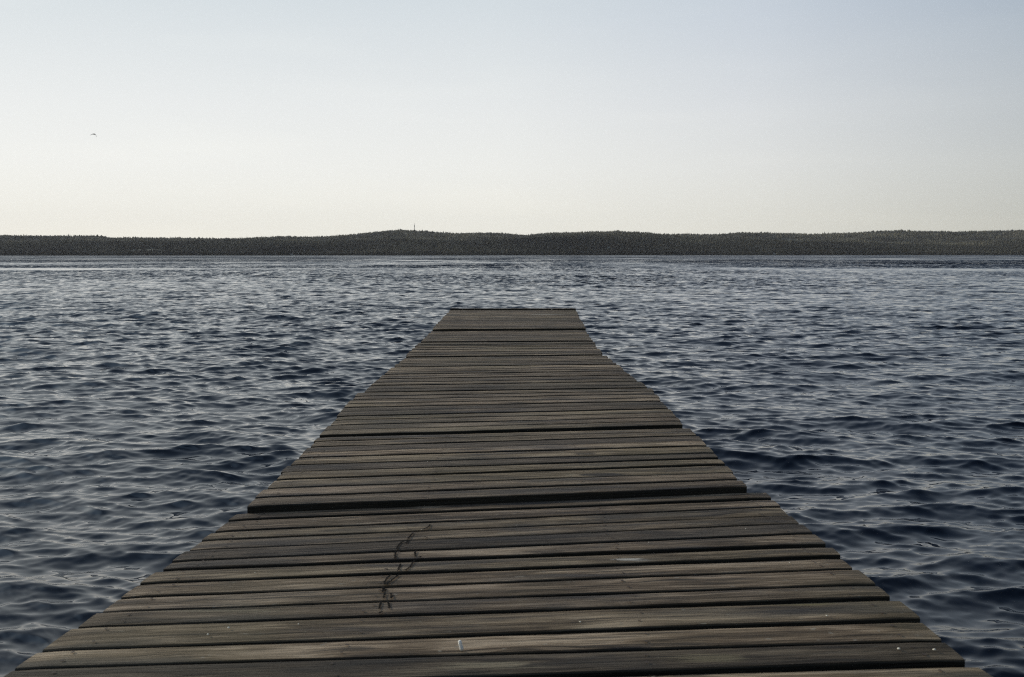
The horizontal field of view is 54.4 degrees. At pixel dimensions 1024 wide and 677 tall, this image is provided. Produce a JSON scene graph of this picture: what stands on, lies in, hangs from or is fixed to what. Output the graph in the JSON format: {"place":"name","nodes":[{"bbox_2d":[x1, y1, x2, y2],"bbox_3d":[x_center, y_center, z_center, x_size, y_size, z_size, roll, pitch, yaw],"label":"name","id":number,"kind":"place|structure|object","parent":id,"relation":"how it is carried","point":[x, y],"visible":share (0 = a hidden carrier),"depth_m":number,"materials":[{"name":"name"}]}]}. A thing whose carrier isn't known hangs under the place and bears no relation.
{"place":"outdoors","nodes":[
{"label":"outdoors","id":0,"kind":"place"},
{"bbox_2d":[0,235,1018,255],"bbox_3d":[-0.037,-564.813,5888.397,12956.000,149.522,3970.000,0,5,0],"label":"hills","id":1,"kind":"structure","parent":0,"point":[148,249],"depth_m":3987.88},
{"bbox_2d":[0,229,1023,254],"bbox_3d":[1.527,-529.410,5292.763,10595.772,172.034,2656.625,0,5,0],"label":"forest","id":2,"kind":"object","parent":1,"relation":"on","point":[619,242],"visible":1,"depth_m":4360.91,"materials":[{"name":"green plant"}]},
{"bbox_2d":[0,255,1023,676],"bbox_3d":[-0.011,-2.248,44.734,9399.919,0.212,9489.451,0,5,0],"label":"water","id":3,"kind":"structure","parent":0,"point":[864,413],"depth_m":11.34,"materials":[{"name":"blue liquid"}]},
{"bbox_2d":[0,0,1023,238],"label":"sky","id":4,"kind":"structure","parent":0,"point":[217,119],"materials":[{"name":"white"}]},
{"label":"lake bed","id":5,"kind":"structure","parent":0,"visible":0},
{"bbox_2d":[4,308,992,676],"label":"jetty","id":6,"kind":"object","parent":5,"relation":"on","point":[504,492],"visible":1,"depth_m":3.27,"materials":[{"name":"brown wood"}]},
{"bbox_2d":[458,640,463,650],"bbox_3d":[-0.130,0.776,2.519,0.010,0.025,0.009,-16,3,-15],"label":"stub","id":7,"kind":"object","parent":6,"relation":"on","point":[460,645],"visible":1,"depth_m":2.52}
]}

